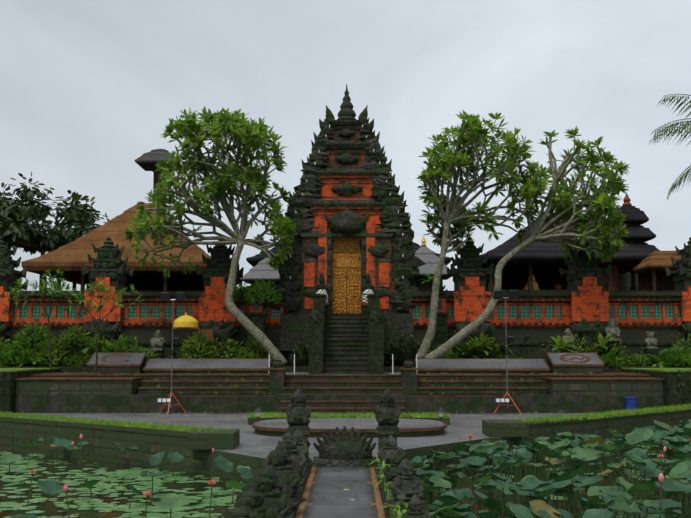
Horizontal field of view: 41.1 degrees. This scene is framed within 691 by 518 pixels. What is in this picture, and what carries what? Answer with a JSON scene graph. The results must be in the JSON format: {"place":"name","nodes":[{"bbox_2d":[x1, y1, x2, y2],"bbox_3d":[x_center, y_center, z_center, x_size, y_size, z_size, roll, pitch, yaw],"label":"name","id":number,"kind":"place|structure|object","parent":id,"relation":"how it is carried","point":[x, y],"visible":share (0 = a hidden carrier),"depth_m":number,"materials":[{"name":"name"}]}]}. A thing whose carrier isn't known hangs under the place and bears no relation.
{"place":"outdoors","nodes":[
{"label":"outdoors","id":0,"kind":"place"},
{"bbox_2d":[0,172,117,287],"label":"tree","id":1,"kind":"object","parent":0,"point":[14,212],"depth_m":58.67,"materials":[{"name":"green plant"}]},
{"bbox_2d":[0,434,252,517],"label":"lotus plants","id":2,"kind":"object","parent":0,"point":[171,502],"depth_m":17.88,"materials":[{"name":"green plant"}]},
{"bbox_2d":[21,202,242,290],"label":"pavilion","id":3,"kind":"structure","parent":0,"point":[69,259],"depth_m":49.05,"materials":[{"name":"wicker"}]},
{"bbox_2d":[135,149,183,210],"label":"bell tower","id":4,"kind":"structure","parent":0,"point":[148,161],"depth_m":62.62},
{"bbox_2d":[0,413,690,516],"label":"paving","id":5,"kind":"structure","parent":0,"point":[252,449],"depth_m":23.28,"materials":[{"name":"stone"}]},
{"bbox_2d":[223,389,431,517],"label":"path statues","id":6,"kind":"object","parent":5,"relation":"on","point":[273,489],"visible":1,"depth_m":13.94,"materials":[{"name":"stone"}]},
{"bbox_2d":[15,360,663,413],"bbox_3d":[-0.220,4.734,34.846,22.960,1.870,5.840,0,-6,0],"label":"stage","id":7,"kind":"object","parent":5,"relation":"on","point":[69,392],"visible":1,"depth_m":32.59,"materials":[{"name":"grey stone"}]},
{"bbox_2d":[124,106,296,365],"bbox_3d":[-5.733,-0.905,38.902,7.186,10.988,4.899,0,-6,0],"label":"frangipani","id":8,"kind":"object","parent":7,"relation":"on","point":[280,221],"depth_m":38.63,"materials":[{"name":"green plant"}]},
{"bbox_2d":[86,353,604,373],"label":"stone slabs","id":9,"kind":"structure","parent":7,"relation":"on","point":[574,363],"depth_m":35.93,"materials":[{"name":"grey stone"}]},
{"bbox_2d":[309,294,383,373],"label":"gate stairs","id":10,"kind":"structure","parent":7,"relation":"on","point":[346,343],"depth_m":35.98,"materials":[{"name":"grey stone"}]},
{"bbox_2d":[315,273,374,317],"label":"guardian statues","id":11,"kind":"object","parent":10,"relation":"on","point":[321,287],"visible":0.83,"depth_m":39.44,"materials":[{"name":"grey stone"}]},
{"bbox_2d":[415,109,631,358],"bbox_3d":[7.506,-0.891,39.023,9.252,10.714,4.700,0,-6,0],"label":"frangipani","id":12,"kind":"object","parent":7,"relation":"on","point":[529,187],"depth_m":38.67,"materials":[{"name":"green plant"}]},
{"bbox_2d":[117,373,561,499],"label":"fallen petals","id":13,"kind":"object","parent":5,"relation":"on","point":[287,373],"visible":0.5,"depth_m":30.26,"materials":[{"name":"yellow plant"}]},
{"bbox_2d":[295,467,384,517],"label":"walkway","id":14,"kind":"structure","parent":5,"relation":"on","point":[326,494],"depth_m":13.86,"materials":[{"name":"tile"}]},
{"bbox_2d":[0,291,690,371],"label":"temple wall","id":15,"kind":"structure","parent":5,"relation":"on","point":[539,318],"depth_m":39.79,"materials":[{"name":"brick"}]},
{"bbox_2d":[173,312,215,357],"bbox_3d":[-6.370,3.363,38.649,1.732,2.360,1.064,0,-6,0],"label":"ceremonial umbrella","id":16,"kind":"object","parent":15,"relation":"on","point":[185,321],"visible":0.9,"depth_m":38.45,"materials":[{"name":"yellow fabric"}]},
{"bbox_2d":[0,236,690,358],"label":"wall pillars","id":17,"kind":"structure","parent":15,"relation":"on","point":[584,274],"depth_m":39.60,"materials":[{"name":"brick"}]},
{"bbox_2d":[240,235,450,290],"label":"shrines","id":18,"kind":"object","parent":15,"relation":"on","point":[428,257],"visible":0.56,"depth_m":48.32,"materials":[{"name":"grey stone"}]},
{"bbox_2d":[11,251,680,290],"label":"pavilion","id":19,"kind":"structure","parent":15,"relation":"on","point":[650,269],"depth_m":46.96,"materials":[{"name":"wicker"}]},
{"bbox_2d":[270,84,424,350],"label":"temple gate","id":20,"kind":"structure","parent":15,"relation":"on","point":[345,210],"depth_m":40.28,"materials":[{"name":"stone"}]},
{"bbox_2d":[65,282,657,365],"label":"stone statues","id":21,"kind":"object","parent":15,"relation":"on","point":[256,314],"visible":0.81,"depth_m":38.86,"materials":[{"name":"stone"}]},
{"bbox_2d":[0,404,690,449],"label":"planters and island","id":22,"kind":"object","parent":5,"relation":"on","point":[411,424],"visible":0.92,"depth_m":24.18,"materials":[{"name":"stone"}]},
{"bbox_2d":[0,368,690,413],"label":"retaining wall","id":23,"kind":"structure","parent":5,"relation":"on","point":[676,386],"depth_m":32.26,"materials":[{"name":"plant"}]},
{"bbox_2d":[0,268,690,373],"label":"garden planting","id":24,"kind":"object","parent":23,"relation":"on","point":[19,353],"visible":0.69,"depth_m":38.47,"materials":[{"name":"green plant"}]},
{"bbox_2d":[290,457,408,517],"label":"path ledges","id":25,"kind":"object","parent":5,"relation":"on","point":[307,470],"visible":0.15,"depth_m":13.53,"materials":[{"name":"plant"}]},
{"bbox_2d":[304,458,408,517],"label":"ledge ferns","id":26,"kind":"object","parent":25,"relation":"on","point":[396,508],"visible":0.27,"depth_m":12.56,"materials":[{"name":"green plant"}]},
{"bbox_2d":[64,371,640,393],"bbox_3d":[0.245,4.804,33.408,21.630,1.469,2.423,0,-6,0],"label":"step moss and weeds","id":27,"kind":"object","parent":5,"relation":"on","point":[271,392],"visible":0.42,"depth_m":33.94,"materials":[{"name":"plant"}]},
{"bbox_2d":[157,290,637,420],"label":"light stands","id":28,"kind":"object","parent":5,"relation":"on","point":[631,402],"visible":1,"depth_m":32.21,"materials":[{"name":"metal"}]},
{"bbox_2d":[648,94,690,199],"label":"coconut palm","id":29,"kind":"object","parent":5,"relation":"on","point":[683,127],"visible":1,"depth_m":44.26,"materials":[{"name":"green plant"}]},
{"bbox_2d":[0,435,690,517],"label":"pond water","id":30,"kind":"structure","parent":0,"point":[91,512],"depth_m":18.32,"materials":[{"name":"green liquid"}]},
{"bbox_2d":[410,419,690,517],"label":"lotus bed","id":31,"kind":"object","parent":30,"relation":"in","point":[619,501],"visible":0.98,"depth_m":15.68,"materials":[{"name":"green plant"}]},
{"bbox_2d":[0,0,690,290],"label":"sky","id":32,"kind":"structure","parent":0,"point":[88,88],"materials":[{"name":"grey"}]},
{"bbox_2d":[246,242,451,266],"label":"roof","id":33,"kind":"structure","parent":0,"point":[253,261],"depth_m":54.20,"materials":[{"name":"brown wood"}]},
{"bbox_2d":[479,220,657,290],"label":"pavilion","id":34,"kind":"structure","parent":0,"point":[534,266],"depth_m":49.01,"materials":[{"name":"brown wood"}]},
{"bbox_2d":[559,183,659,289],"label":"meru tower","id":35,"kind":"structure","parent":0,"point":[639,235],"depth_m":55.90,"materials":[{"name":"black wood"}]}
]}

